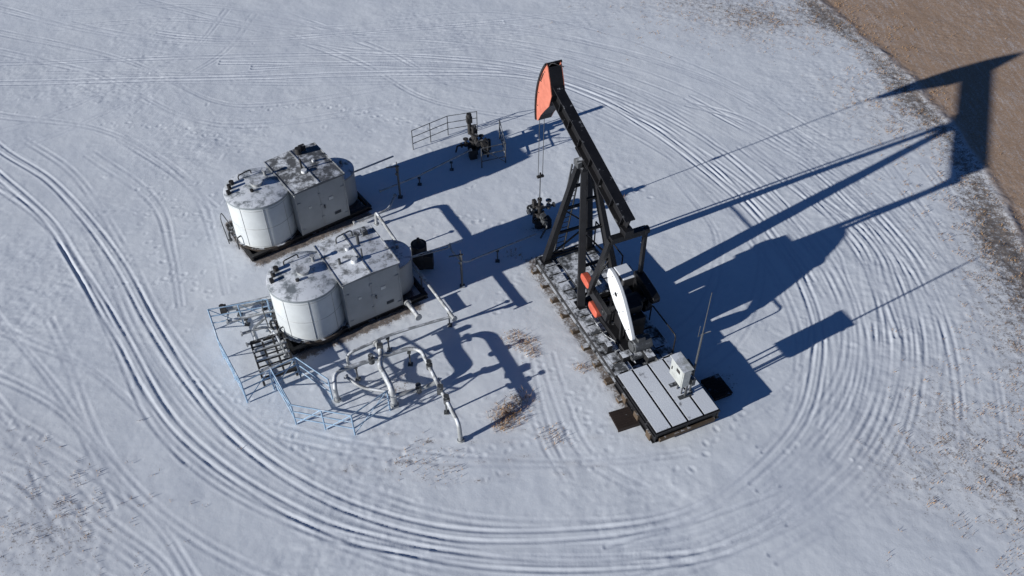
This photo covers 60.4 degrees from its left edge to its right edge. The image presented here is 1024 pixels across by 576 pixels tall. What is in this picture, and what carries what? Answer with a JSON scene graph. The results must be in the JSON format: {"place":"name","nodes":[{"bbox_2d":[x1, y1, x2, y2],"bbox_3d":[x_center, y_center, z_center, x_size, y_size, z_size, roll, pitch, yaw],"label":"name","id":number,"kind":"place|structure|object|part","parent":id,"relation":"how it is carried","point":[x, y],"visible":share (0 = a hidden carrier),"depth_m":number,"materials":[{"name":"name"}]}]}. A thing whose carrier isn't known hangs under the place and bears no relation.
{"place":"outdoors","nodes":[
{"label":"outdoors","id":0,"kind":"place"},
{"bbox_2d":[0,0,1023,575],"bbox_3d":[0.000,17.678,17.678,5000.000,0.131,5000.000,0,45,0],"label":"snow ground","id":1,"kind":"structure","parent":0,"point":[806,248],"depth_m":35.21,"materials":[{"name":"white snow"}]},
{"bbox_2d":[219,296,288,357],"bbox_3d":[-9.585,1.621,33.226,2.465,0.720,3.249,-14,47,-13],"label":"header pipe","id":2,"kind":"object","parent":1,"relation":"on","point":[239,318],"visible":0.74,"depth_m":33.66,"materials":[{"name":"grey metal"}]},
{"bbox_2d":[207,299,301,402],"bbox_3d":[-9.543,2.096,32.463,2.252,1.126,4.091,-21,49,-20],"label":"pipe railing","id":3,"kind":"object","parent":1,"relation":"on","point":[231,367],"visible":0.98,"depth_m":31.59,"materials":[{"name":"metal"}]},
{"bbox_2d":[250,317,297,385],"bbox_3d":[-8.976,2.259,32.708,1.280,0.550,2.937,-18,48,-17],"label":"pipe rack","id":4,"kind":"object","parent":1,"relation":"on","point":[264,349],"visible":0.91,"depth_m":32.38,"materials":[{"name":"metal"}]},
{"bbox_2d":[220,142,371,261],"bbox_3d":[-9.397,-4.062,37.218,6.041,3.090,2.850,-28,51,-25],"label":"tank unit","id":5,"kind":"object","parent":1,"relation":"on","point":[300,192],"visible":1,"depth_m":36.54,"materials":[{"name":"metal"}]},
{"bbox_2d":[295,357,332,399],"bbox_3d":[-7.050,3.208,31.351,1.702,1.126,0.062,29,52,26],"label":"pipe railing","id":6,"kind":"object","parent":1,"relation":"on","point":[328,384],"visible":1,"depth_m":31.17,"materials":[{"name":"metal"}]},
{"bbox_2d":[270,368,390,434],"bbox_3d":[-6.553,4.017,30.542,4.378,1.126,1.386,10,46,9],"label":"pipe railing","id":7,"kind":"object","parent":1,"relation":"on","point":[279,388],"visible":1,"depth_m":30.16,"materials":[{"name":"metal"}]},
{"bbox_2d":[261,224,427,354],"bbox_3d":[-6.571,-0.327,33.512,6.041,3.050,2.840,-24,50,-22],"label":"tank unit","id":8,"kind":"object","parent":1,"relation":"on","point":[329,290],"visible":1,"depth_m":32.83,"materials":[{"name":"metal"}]},
{"bbox_2d":[386,162,402,198],"bbox_3d":[-5.175,-4.747,38.727,0.559,1.955,0.220,0,45,0],"label":"gauge post","id":9,"kind":"object","parent":1,"relation":"on","point":[396,166],"visible":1,"depth_m":38.59,"materials":[{"name":"grey metal"}]},
{"bbox_2d":[332,315,464,442],"bbox_3d":[-3.980,3.062,31.545,4.722,1.102,5.341,0,45,0],"label":"pipe manifold","id":10,"kind":"object","parent":1,"relation":"on","point":[379,359],"visible":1,"depth_m":31.17,"materials":[{"name":"grey metal"}]},
{"bbox_2d":[353,148,471,224],"bbox_3d":[-4.614,-4.996,39.510,6.805,1.190,2.204,-27,51,-24],"label":"well flow line","id":11,"kind":"object","parent":1,"relation":"on","point":[393,198],"visible":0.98,"depth_m":39.41,"materials":[{"name":"grey metal"}]},
{"bbox_2d":[411,237,433,269],"bbox_3d":[-3.635,-1.414,35.638,0.870,1.600,0.640,0,45,0],"label":"separator drum","id":12,"kind":"object","parent":1,"relation":"on","point":[422,262],"visible":0.92,"depth_m":35.44,"materials":[{"name":"metal"}]},
{"bbox_2d":[411,111,477,149],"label":"pipe railing","id":13,"kind":"object","parent":1,"relation":"on","point":[441,125],"visible":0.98,"depth_m":42.08,"materials":[{"name":"grey metal"}]},
{"bbox_2d":[374,212,535,326],"bbox_3d":[-2.984,-0.801,35.224,7.092,1.320,5.703,8,45,8],"label":"flow line pipe","id":14,"kind":"object","parent":1,"relation":"on","point":[416,314],"visible":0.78,"depth_m":35.04,"materials":[{"name":"grey metal"}]},
{"bbox_2d":[449,250,464,287],"bbox_3d":[-2.175,-0.751,34.731,0.559,1.955,0.220,0,45,0],"label":"gauge post","id":15,"kind":"object","parent":1,"relation":"on","point":[462,285],"visible":1,"depth_m":34.63,"materials":[{"name":"grey metal"}]},
{"bbox_2d":[455,113,490,159],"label":"wellhead","id":16,"kind":"object","parent":1,"relation":"on","point":[474,144],"visible":1,"depth_m":41.05,"materials":[{"name":"metal"}]},
{"bbox_2d":[481,119,505,167],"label":"pipe railing","id":17,"kind":"object","parent":1,"relation":"on","point":[504,143],"visible":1,"depth_m":40.80,"materials":[{"name":"grey metal"}]},
{"bbox_2d":[526,197,555,237],"bbox_3d":[1.114,-3.140,37.399,1.197,1.550,1.431,15,47,15],"label":"wellhead","id":18,"kind":"object","parent":1,"relation":"on","point":[541,219],"visible":1,"depth_m":37.31,"materials":[{"name":"metal"}]},
{"bbox_2d":[609,407,639,431],"bbox_3d":[3.950,4.548,30.641,0.950,0.215,0.780,-14,47,-14],"label":"rubber mat","id":19,"kind":"object","parent":1,"relation":"on","point":[623,419],"visible":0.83,"depth_m":30.51,"materials":[{"name":"rubber"}]},
{"bbox_2d":[531,59,720,443],"bbox_3d":[3.572,-1.846,31.129,3.000,8.578,12.020,-17,48,-17],"label":"pump jack","id":20,"kind":"object","parent":1,"relation":"on","point":[661,411],"visible":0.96,"depth_m":31.73,"materials":[{"name":"black metal"}]},
{"bbox_2d":[668,352,695,399],"bbox_3d":[5.848,3.018,30.195,0.700,1.590,0.860,-17,48,-17],"label":"control cabinet","id":21,"kind":"object","parent":20,"relation":"on","point":[681,369],"visible":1,"depth_m":29.80,"materials":[{"name":"grey metal"}]},
{"bbox_3d":[5.720,2.798,29.895,0.420,0.855,0.860,-17,48,-17],"label":"door and hood","id":22,"kind":"part","parent":21,"relation":"part of","materials":[{"name":"paint"}]},
{"bbox_2d":[687,293,711,393],"bbox_3d":[6.261,1.871,28.997,0.437,4.905,0.214,0,45,0],"label":"radio antenna mast","id":23,"kind":"object","parent":20,"relation":"on","point":[689,390],"visible":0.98,"depth_m":29.00,"materials":[{"name":"grey metal"}]},
{"bbox_2d":[701,374,732,400],"bbox_3d":[7.350,3.574,31.647,0.750,0.180,0.950,-17,48,-17],"label":"rubber mat","id":24,"kind":"object","parent":1,"relation":"on","point":[717,387],"visible":1,"depth_m":31.55,"materials":[{"name":"rubber"}]},
{"bbox_2d":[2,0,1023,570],"bbox_3d":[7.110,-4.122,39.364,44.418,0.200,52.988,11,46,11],"label":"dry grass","id":25,"kind":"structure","parent":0,"point":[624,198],"depth_m":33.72,"materials":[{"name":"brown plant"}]}
]}

